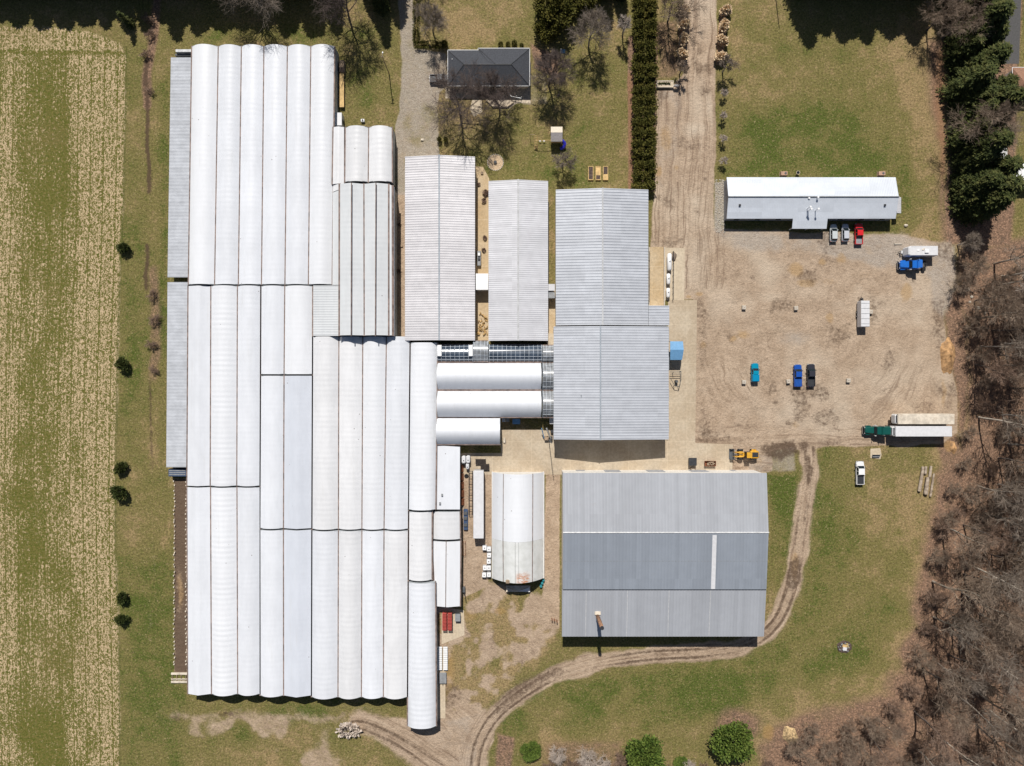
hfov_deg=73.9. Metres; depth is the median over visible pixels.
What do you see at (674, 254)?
pile
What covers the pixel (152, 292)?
brown thicket
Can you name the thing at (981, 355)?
grey thicket
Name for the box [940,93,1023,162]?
leafless tree
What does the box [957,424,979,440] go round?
grey thicket
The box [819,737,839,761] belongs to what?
grey thicket
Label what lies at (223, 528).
greenhouse
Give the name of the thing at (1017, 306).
grey tree
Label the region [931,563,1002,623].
grey tree
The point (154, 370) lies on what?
brown thicket
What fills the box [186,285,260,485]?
greenhouse
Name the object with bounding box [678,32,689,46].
ornamental grass
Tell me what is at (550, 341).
link roof
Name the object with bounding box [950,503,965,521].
brown thicket
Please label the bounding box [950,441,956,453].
earth mound
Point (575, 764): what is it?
brown thicket
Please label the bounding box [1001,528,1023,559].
broad tree
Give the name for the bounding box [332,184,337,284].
lean to
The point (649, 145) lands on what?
cedar
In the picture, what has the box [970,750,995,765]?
grey thicket
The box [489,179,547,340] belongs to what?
steel shed
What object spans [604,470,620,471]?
overhead door
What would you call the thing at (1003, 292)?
dark tree
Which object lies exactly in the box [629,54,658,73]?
cedar
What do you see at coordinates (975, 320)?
grey thicket
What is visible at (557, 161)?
leafless tree
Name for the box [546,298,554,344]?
concrete path
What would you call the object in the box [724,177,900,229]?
office building
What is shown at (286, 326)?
greenhouse
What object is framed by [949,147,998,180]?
spruce
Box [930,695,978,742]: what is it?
dark tree
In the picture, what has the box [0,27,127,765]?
crop field ground
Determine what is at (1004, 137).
spruce
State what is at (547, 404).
greenhouse
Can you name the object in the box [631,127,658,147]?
cedar
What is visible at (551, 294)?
link roof
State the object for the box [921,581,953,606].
brown thicket
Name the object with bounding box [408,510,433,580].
greenhouse
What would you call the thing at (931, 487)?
log
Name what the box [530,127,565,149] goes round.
play set
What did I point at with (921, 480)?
log
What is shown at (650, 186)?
cedar
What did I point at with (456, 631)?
concrete path
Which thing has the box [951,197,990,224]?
spruce
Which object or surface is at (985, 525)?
grey thicket
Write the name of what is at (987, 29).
spruce
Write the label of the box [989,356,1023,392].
dark tree
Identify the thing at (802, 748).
grey thicket
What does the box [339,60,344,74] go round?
dark cover
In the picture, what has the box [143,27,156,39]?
brown thicket
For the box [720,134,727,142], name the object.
ball tree
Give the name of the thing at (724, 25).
ornamental grass
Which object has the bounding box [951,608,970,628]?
grey thicket
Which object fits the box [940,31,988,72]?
spruce
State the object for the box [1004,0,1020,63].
driveway
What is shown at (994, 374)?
brown tree
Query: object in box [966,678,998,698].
brown thicket
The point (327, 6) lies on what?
leafless tree
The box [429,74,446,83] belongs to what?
pickup truck
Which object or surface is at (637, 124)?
cedar
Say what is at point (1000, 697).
grey tree
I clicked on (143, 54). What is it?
brown thicket
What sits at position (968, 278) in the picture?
grey thicket
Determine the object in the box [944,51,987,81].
spruce
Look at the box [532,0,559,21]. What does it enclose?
cedar
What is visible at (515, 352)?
greenhouse
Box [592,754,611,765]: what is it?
pale thicket
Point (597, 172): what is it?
raised bed
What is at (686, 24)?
ornamental grass
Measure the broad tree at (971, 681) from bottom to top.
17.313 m
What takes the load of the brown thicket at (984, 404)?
on the leaf litter ground at (983, 450)
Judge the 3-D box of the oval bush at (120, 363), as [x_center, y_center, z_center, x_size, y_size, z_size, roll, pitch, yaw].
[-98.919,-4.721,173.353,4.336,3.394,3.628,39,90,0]
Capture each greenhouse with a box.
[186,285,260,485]
[186,486,260,695]
[188,44,338,285]
[259,375,312,528]
[259,528,312,696]
[260,285,312,374]
[311,336,410,529]
[311,529,408,698]
[313,286,342,336]
[331,125,394,186]
[338,183,396,336]
[407,580,437,728]
[408,342,438,509]
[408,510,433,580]
[433,509,460,539]
[433,538,461,606]
[436,417,500,444]
[437,344,472,361]
[437,362,541,389]
[437,390,541,417]
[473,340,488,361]
[489,344,541,361]
[542,345,553,362]
[542,362,553,389]
[542,390,553,417]
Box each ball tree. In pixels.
[719,110,727,118]
[719,156,727,163]
[720,87,728,96]
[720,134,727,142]
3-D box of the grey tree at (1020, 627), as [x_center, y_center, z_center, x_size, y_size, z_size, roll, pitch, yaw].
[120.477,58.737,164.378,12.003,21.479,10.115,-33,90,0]
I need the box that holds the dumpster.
[688,458,696,465]
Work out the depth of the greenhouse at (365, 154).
169.78 m
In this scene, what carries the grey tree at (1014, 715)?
on the leaf litter ground at (983, 450)
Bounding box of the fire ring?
[487,154,503,170]
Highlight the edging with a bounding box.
[173,480,186,664]
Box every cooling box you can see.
[779,171,787,176]
[877,171,884,176]
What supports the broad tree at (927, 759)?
on the leaf litter ground at (983, 450)
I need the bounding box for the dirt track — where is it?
[171,440,819,765]
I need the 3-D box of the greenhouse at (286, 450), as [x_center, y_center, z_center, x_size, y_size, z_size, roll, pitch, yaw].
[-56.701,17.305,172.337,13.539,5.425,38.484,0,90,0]
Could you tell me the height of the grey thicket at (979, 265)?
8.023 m
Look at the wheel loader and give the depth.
173.50 m
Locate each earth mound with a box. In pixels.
[940,337,954,373]
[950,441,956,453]
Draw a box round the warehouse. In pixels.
[562,470,768,636]
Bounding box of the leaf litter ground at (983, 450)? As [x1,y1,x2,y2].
[143,0,1023,765]
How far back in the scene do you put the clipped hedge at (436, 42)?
174.20 m
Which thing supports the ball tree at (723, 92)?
on the grass ground at (826, 88)
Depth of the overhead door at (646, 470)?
173.55 m
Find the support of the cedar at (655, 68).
on the leaf litter ground at (983, 450)
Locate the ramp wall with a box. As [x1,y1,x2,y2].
[649,247,664,305]
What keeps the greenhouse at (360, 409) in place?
on the grass ground at (826, 88)
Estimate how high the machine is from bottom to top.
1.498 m
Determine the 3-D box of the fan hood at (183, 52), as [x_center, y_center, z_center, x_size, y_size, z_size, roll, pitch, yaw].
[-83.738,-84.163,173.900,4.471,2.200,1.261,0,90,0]
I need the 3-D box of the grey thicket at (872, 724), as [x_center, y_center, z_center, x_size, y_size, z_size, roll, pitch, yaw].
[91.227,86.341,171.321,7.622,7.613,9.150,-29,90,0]
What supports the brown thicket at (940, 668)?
on the leaf litter ground at (983, 450)
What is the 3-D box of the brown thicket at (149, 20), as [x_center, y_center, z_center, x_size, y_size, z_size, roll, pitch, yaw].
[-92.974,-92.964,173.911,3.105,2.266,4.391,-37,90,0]
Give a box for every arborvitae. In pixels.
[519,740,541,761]
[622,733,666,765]
[673,756,687,765]
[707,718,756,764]
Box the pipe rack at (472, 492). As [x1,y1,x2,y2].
[469,471,472,514]
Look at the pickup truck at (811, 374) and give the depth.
173.88 m
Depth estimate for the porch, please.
172.60 m
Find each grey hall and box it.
[553,326,668,439]
[555,188,668,325]
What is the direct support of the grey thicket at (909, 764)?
on the leaf litter ground at (983, 450)
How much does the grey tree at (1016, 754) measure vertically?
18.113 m
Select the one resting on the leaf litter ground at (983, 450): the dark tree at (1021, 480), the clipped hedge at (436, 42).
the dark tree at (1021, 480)
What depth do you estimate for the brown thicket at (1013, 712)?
172.50 m
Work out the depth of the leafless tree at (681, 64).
171.12 m
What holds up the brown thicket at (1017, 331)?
on the leaf litter ground at (983, 450)
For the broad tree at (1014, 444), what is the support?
on the leaf litter ground at (983, 450)
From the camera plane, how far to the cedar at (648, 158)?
172.07 m
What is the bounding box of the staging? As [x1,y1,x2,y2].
[340,73,344,107]
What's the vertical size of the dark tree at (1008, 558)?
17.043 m
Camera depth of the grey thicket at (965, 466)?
172.58 m
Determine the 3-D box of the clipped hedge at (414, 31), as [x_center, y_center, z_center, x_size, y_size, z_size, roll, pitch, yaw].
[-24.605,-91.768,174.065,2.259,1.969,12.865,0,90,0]
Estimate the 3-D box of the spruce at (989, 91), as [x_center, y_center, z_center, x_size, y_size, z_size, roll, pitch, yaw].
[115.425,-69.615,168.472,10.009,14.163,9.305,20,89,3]
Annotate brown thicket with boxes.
[138,49,150,57]
[141,12,154,24]
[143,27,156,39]
[144,339,160,349]
[145,87,154,95]
[146,288,157,300]
[147,313,163,324]
[148,364,159,374]
[563,757,580,765]
[612,748,627,765]
[762,759,775,765]
[877,698,905,720]
[896,722,909,736]
[897,678,924,699]
[906,738,927,755]
[914,697,932,716]
[916,617,937,634]
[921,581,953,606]
[930,746,959,765]
[931,661,949,677]
[932,690,944,702]
[933,516,956,539]
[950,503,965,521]
[964,739,982,759]
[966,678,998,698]
[976,396,990,411]
[986,462,1001,476]
[1000,701,1023,722]
[1002,413,1018,432]
[1005,320,1023,339]
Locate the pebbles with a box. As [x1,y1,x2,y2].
[715,179,724,232]
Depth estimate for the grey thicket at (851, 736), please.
171.62 m
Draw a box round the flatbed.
[506,585,529,591]
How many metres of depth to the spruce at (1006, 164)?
162.62 m
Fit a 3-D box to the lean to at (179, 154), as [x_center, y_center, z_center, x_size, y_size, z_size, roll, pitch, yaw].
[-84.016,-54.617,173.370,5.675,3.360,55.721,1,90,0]
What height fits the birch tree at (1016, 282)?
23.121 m
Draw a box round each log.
[918,466,924,491]
[924,477,929,494]
[928,466,931,476]
[929,473,934,496]
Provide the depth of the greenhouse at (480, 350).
169.88 m
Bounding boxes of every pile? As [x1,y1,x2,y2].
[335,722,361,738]
[671,252,676,261]
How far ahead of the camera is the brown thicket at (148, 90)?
174.03 m
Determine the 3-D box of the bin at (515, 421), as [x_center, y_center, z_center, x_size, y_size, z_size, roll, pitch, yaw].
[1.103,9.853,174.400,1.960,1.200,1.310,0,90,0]
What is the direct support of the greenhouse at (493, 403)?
on the grass ground at (826, 88)
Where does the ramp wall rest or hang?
on the grass ground at (826, 88)
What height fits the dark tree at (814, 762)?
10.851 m
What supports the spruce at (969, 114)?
on the leaf litter ground at (983, 450)
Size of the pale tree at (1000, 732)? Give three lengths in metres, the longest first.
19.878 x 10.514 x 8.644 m
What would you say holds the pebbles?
on the gravel ground at (421, 90)
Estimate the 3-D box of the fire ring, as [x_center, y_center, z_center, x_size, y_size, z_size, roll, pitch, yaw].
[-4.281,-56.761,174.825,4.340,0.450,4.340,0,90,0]
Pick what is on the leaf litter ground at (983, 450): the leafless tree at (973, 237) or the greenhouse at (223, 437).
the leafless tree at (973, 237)
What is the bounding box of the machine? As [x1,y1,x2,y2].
[477,251,480,265]
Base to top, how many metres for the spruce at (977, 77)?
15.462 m
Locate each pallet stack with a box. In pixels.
[475,459,485,463]
[481,464,488,469]
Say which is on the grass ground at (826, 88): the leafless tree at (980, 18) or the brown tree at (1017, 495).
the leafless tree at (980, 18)
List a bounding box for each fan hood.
[169,468,185,475]
[175,49,190,56]
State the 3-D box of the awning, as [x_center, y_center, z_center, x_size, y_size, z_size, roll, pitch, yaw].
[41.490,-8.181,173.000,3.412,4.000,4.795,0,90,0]
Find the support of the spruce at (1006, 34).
on the leaf litter ground at (983, 450)
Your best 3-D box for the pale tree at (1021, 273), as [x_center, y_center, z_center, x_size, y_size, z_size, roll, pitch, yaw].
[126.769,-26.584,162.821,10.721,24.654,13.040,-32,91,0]
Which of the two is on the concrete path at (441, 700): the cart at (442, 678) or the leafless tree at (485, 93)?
the cart at (442, 678)
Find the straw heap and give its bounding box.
[782,726,797,744]
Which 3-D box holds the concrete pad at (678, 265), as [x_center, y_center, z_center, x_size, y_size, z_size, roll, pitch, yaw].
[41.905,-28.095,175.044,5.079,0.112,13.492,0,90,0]
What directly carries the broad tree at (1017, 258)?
on the leaf litter ground at (983, 450)
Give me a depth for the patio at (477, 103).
174.99 m
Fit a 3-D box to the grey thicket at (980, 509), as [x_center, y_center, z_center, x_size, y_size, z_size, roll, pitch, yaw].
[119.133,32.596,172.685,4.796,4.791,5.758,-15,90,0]
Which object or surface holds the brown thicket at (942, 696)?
on the leaf litter ground at (983, 450)
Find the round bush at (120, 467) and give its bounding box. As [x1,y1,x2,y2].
[113,461,128,474]
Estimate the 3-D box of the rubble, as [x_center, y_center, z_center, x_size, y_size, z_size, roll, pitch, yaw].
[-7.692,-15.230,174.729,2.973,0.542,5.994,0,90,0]
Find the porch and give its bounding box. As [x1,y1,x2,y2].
[336,113,343,126]
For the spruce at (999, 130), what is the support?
on the leaf litter ground at (983, 450)
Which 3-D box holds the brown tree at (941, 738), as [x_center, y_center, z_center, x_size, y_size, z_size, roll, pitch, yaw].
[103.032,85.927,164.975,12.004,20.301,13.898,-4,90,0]
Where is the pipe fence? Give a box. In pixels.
[673,251,673,299]
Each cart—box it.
[439,673,446,683]
[464,509,467,529]
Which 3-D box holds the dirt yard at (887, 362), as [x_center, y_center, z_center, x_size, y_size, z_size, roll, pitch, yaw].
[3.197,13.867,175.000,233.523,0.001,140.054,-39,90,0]
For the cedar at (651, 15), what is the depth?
172.00 m
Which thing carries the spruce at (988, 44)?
on the leaf litter ground at (983, 450)
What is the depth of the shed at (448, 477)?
171.14 m
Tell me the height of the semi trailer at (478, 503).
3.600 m
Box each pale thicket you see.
[548,744,566,765]
[574,746,598,765]
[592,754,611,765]
[683,759,695,765]
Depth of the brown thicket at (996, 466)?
172.62 m
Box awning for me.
[669,341,683,360]
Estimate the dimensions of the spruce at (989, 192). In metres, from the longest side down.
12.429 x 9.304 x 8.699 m
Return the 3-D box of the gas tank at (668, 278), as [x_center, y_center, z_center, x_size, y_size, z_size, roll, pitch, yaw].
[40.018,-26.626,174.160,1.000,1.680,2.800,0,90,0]
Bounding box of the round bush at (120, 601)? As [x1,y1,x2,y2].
[116,591,128,605]
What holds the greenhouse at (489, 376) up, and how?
on the grass ground at (826, 88)
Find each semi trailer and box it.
[473,469,483,538]
[890,426,951,436]
[891,413,954,423]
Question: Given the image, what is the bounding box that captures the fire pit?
[837,640,851,652]
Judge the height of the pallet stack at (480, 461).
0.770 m
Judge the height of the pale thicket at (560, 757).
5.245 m
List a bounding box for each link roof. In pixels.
[476,274,487,290]
[547,333,553,344]
[548,284,554,290]
[548,291,554,298]
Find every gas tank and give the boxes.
[666,273,669,283]
[666,288,669,297]
[667,253,671,270]
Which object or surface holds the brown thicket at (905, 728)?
on the leaf litter ground at (983, 450)
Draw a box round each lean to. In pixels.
[166,282,189,466]
[167,57,190,277]
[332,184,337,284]
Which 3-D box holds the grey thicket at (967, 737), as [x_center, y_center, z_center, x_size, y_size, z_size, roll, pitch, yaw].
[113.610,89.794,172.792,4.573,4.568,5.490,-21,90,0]
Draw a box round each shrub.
[441,40,447,47]
[511,39,516,46]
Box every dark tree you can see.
[801,749,826,765]
[836,744,861,765]
[857,750,889,765]
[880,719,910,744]
[922,659,973,711]
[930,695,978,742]
[948,618,1012,673]
[963,560,1011,610]
[972,277,1023,314]
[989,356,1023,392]
[991,273,1023,326]
[991,306,1023,358]
[991,545,1023,574]
[997,454,1023,481]
[998,471,1023,514]
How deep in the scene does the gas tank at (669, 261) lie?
173.51 m
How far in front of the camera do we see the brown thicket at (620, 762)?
172.59 m
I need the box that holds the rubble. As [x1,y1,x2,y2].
[476,312,487,334]
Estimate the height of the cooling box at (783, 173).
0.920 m
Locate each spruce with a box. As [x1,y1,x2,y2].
[117,10,137,31]
[369,0,391,16]
[935,62,999,109]
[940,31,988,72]
[941,18,995,57]
[942,9,986,48]
[942,95,1001,134]
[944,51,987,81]
[944,116,993,155]
[945,0,987,24]
[945,127,1015,170]
[946,82,999,121]
[946,166,993,192]
[946,168,1003,203]
[946,186,998,220]
[947,0,1014,45]
[948,0,998,21]
[949,82,994,111]
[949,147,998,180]
[949,189,1017,227]
[950,55,1001,84]
[951,40,1013,76]
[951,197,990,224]
[952,85,1023,127]
[956,82,1020,116]
[959,125,1014,151]
[973,172,1023,222]
[977,153,1023,175]
[981,19,1010,49]
[984,39,1003,50]
[992,110,1011,127]
[993,72,1019,86]
[998,28,1009,40]
[1007,3,1016,20]
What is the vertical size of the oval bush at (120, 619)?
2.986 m
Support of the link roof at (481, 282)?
on the grass ground at (826, 88)
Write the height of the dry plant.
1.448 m
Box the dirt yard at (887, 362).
[175,0,957,765]
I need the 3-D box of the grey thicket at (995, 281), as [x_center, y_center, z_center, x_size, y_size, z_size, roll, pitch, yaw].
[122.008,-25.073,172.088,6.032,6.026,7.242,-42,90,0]
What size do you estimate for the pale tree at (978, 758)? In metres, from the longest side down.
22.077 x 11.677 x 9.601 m
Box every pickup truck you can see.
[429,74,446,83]
[750,363,759,381]
[793,364,802,386]
[806,364,815,386]
[853,223,863,244]
[854,461,865,484]
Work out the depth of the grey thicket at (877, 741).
172.06 m
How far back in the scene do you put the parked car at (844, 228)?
173.97 m
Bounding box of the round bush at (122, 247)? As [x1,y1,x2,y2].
[114,241,130,253]
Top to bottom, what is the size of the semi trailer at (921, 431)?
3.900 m
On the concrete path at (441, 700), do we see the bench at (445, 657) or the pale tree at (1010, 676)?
the bench at (445, 657)
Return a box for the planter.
[656,80,673,87]
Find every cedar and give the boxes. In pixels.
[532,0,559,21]
[532,14,561,44]
[541,0,579,29]
[561,0,589,12]
[587,0,601,13]
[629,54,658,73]
[630,83,657,105]
[630,105,656,126]
[630,117,654,139]
[631,0,657,8]
[631,16,659,40]
[631,96,658,115]
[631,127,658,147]
[631,138,657,158]
[631,149,657,169]
[631,171,657,190]
[632,10,657,29]
[632,60,658,82]
[633,0,657,18]
[633,32,658,51]
[633,76,656,94]
[633,160,657,180]
[634,39,658,61]
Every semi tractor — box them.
[862,425,893,435]
[897,259,927,269]
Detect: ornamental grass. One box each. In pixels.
[676,47,688,59]
[677,4,690,16]
[677,18,690,30]
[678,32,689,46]
[714,50,727,61]
[716,33,728,46]
[719,4,731,15]
[719,18,729,32]
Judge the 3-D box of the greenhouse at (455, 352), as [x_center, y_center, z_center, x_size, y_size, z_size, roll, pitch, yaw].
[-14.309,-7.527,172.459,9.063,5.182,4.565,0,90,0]
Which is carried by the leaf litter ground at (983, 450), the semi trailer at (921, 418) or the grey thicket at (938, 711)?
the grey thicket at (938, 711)
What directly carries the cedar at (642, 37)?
on the leaf litter ground at (983, 450)
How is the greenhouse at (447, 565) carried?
on the grass ground at (826, 88)
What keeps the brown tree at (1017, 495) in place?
on the leaf litter ground at (983, 450)
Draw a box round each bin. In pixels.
[455,613,460,620]
[512,419,519,423]
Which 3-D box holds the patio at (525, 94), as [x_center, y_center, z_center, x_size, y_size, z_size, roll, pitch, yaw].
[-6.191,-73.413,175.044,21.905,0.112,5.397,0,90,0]
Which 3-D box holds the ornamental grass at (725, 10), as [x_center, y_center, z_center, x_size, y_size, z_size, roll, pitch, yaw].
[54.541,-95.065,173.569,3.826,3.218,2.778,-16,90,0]
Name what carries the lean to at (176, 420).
on the grass ground at (826, 88)
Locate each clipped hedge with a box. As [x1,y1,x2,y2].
[412,0,419,44]
[413,40,443,48]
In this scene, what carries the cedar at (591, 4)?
on the grass ground at (826, 88)
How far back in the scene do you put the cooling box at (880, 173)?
174.15 m
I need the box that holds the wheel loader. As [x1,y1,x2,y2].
[729,449,758,459]
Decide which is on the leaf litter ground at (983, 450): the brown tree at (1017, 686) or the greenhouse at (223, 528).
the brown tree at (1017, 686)
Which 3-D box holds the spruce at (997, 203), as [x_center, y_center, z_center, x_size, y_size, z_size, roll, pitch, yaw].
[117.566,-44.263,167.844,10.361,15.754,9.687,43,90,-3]
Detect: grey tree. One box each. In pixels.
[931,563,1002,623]
[942,516,1002,561]
[961,592,1023,637]
[963,614,1023,652]
[970,673,1023,713]
[973,686,1023,744]
[977,725,1023,765]
[978,291,1023,331]
[979,605,1023,655]
[980,566,1023,612]
[999,569,1023,604]
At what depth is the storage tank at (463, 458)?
173.11 m
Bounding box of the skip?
[704,461,715,465]
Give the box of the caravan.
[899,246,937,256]
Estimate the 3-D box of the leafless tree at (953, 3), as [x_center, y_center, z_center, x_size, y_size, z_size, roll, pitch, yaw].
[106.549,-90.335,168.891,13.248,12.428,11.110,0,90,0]
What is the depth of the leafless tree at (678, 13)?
167.20 m
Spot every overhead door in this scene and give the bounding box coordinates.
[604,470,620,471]
[646,470,664,471]
[689,470,708,471]
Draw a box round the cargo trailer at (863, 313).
[856,297,869,326]
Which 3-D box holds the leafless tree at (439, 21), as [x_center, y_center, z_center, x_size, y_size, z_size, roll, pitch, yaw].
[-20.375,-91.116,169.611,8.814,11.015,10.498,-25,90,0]
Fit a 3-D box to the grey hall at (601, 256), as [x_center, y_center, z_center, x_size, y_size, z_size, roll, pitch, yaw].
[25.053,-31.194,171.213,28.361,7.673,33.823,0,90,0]
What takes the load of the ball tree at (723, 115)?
on the grass ground at (826, 88)
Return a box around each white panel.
[437,345,441,355]
[469,345,472,355]
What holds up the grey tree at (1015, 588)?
on the leaf litter ground at (983, 450)
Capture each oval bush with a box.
[108,485,128,500]
[112,613,129,626]
[113,356,128,372]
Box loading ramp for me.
[650,247,663,305]
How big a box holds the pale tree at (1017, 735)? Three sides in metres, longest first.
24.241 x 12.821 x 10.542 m
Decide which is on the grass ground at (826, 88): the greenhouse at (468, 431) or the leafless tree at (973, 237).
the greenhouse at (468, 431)
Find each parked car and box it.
[829,224,837,241]
[840,224,849,241]
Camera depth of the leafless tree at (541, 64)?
166.25 m
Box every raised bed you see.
[588,166,592,179]
[595,166,600,179]
[603,166,607,179]
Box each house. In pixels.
[447,48,529,88]
[1005,67,1023,87]
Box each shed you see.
[405,154,474,340]
[437,445,459,508]
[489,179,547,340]
[492,471,543,582]
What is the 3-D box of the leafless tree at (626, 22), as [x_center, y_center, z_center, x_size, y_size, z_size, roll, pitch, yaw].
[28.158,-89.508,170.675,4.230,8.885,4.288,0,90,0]
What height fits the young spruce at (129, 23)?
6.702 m
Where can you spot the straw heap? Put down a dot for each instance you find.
(788, 730)
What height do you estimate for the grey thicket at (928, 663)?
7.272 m
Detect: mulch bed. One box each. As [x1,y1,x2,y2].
[678,16,684,62]
[716,15,726,64]
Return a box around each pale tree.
[945,742,1000,765]
[960,635,1023,698]
[960,697,1016,743]
[966,562,1023,610]
[978,409,1023,443]
[981,333,1023,364]
[989,710,1023,764]
[1001,272,1023,276]
[1001,413,1023,429]
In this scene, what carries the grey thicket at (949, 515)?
on the leaf litter ground at (983, 450)
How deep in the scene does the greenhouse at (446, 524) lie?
171.13 m
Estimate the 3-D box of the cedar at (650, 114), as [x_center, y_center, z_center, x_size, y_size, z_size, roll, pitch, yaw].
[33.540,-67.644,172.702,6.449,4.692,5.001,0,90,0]
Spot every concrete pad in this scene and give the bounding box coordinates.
[665,248,684,299]
[870,448,880,458]
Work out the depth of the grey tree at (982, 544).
162.32 m
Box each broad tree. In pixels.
[908,742,968,765]
[932,602,989,656]
[937,660,990,703]
[977,468,1023,513]
[985,488,1023,549]
[993,236,1023,276]
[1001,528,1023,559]
[1003,687,1023,717]
[1007,443,1023,466]
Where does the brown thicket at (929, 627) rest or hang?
on the leaf litter ground at (983, 450)
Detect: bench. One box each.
[438,646,441,669]
[443,646,447,669]
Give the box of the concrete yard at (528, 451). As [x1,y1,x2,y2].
[461,300,765,474]
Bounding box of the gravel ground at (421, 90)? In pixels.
[395,0,956,471]
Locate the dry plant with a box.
[482,189,488,195]
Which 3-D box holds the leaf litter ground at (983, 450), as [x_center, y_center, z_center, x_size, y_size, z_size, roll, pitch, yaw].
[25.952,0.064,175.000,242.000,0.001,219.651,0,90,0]
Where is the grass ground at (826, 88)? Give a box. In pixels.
[0,0,1023,765]
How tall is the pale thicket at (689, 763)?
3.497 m
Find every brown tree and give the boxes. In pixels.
[869,736,907,765]
[914,710,975,765]
[942,648,1000,685]
[958,749,998,765]
[962,519,1019,554]
[963,649,1023,706]
[975,352,1023,390]
[997,347,1023,373]
[998,466,1023,509]
[1007,387,1023,416]
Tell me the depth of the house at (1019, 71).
171.32 m
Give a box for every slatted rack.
[442,612,446,629]
[448,612,451,629]
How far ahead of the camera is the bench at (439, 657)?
174.24 m
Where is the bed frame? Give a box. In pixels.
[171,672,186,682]
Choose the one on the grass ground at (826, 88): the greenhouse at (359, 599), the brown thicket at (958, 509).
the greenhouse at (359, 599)
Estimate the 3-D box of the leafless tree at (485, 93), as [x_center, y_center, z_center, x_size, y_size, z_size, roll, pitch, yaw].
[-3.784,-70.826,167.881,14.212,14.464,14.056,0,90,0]
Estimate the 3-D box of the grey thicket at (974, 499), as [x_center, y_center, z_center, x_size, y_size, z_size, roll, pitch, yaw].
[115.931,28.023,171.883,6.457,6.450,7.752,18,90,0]
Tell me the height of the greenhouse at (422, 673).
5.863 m
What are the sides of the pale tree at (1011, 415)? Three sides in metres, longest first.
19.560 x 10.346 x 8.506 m
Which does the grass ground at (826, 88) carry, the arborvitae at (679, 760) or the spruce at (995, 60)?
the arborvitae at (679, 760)
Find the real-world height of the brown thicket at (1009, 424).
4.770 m
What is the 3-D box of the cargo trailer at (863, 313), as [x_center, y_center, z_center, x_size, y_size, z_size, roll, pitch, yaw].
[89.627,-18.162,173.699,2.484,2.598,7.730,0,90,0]
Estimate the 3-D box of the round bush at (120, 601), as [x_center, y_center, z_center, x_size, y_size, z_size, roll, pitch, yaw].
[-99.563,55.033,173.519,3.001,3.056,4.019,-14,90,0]
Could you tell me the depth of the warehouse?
166.51 m
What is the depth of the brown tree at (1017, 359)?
166.25 m
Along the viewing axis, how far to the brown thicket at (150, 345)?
173.79 m
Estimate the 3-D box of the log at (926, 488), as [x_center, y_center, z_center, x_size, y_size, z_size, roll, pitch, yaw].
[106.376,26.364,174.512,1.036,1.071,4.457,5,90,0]
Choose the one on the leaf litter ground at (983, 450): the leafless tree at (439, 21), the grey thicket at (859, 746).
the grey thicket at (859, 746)
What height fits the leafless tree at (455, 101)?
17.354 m
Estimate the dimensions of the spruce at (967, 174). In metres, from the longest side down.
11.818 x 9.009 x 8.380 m
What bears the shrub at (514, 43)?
on the grass ground at (826, 88)
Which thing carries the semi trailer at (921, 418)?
on the dirt yard at (887, 362)
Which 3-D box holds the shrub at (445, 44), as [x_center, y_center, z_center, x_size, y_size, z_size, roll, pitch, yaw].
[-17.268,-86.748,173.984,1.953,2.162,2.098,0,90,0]
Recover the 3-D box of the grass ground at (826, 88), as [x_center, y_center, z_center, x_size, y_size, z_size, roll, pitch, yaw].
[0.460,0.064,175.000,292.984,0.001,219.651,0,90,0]
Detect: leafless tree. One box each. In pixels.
[220,0,282,31]
[309,0,363,33]
[408,1,451,36]
[424,52,507,141]
[468,67,524,124]
[525,47,579,101]
[551,147,579,170]
[566,2,614,55]
[616,14,631,35]
[659,0,708,26]
[675,60,689,74]
[719,53,740,72]
[918,0,970,37]
[931,0,995,43]
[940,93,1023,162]
[957,231,984,254]
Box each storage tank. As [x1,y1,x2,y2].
[462,455,465,462]
[466,455,469,462]
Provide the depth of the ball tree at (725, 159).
172.85 m
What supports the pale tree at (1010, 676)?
on the leaf litter ground at (983, 450)
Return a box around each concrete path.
[437,607,463,643]
[438,647,444,717]
[475,166,488,342]
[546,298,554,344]
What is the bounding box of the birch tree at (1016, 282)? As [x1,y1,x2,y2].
[994,271,1023,291]
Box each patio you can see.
[445,87,530,107]
[470,98,481,115]
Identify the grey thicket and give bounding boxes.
[784,731,808,759]
[798,720,821,746]
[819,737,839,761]
[821,756,846,765]
[837,718,859,742]
[838,734,869,758]
[859,715,891,745]
[870,727,886,745]
[899,756,919,765]
[906,641,940,674]
[908,752,937,765]
[926,546,953,565]
[931,694,954,715]
[937,511,960,528]
[946,272,977,297]
[946,479,962,494]
[950,728,968,743]
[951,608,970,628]
[954,546,983,572]
[955,250,994,283]
[955,456,974,470]
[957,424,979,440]
[958,311,991,339]
[958,482,984,506]
[964,295,995,321]
[964,575,989,606]
[966,344,997,364]
[970,500,992,519]
[970,507,1004,531]
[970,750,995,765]
[974,373,995,390]
[976,522,991,539]
[977,673,996,699]
[981,273,1004,294]
[983,490,1011,516]
[989,640,1017,658]
[994,424,1013,442]
[995,265,1022,282]
[1000,539,1023,557]
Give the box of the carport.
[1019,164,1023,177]

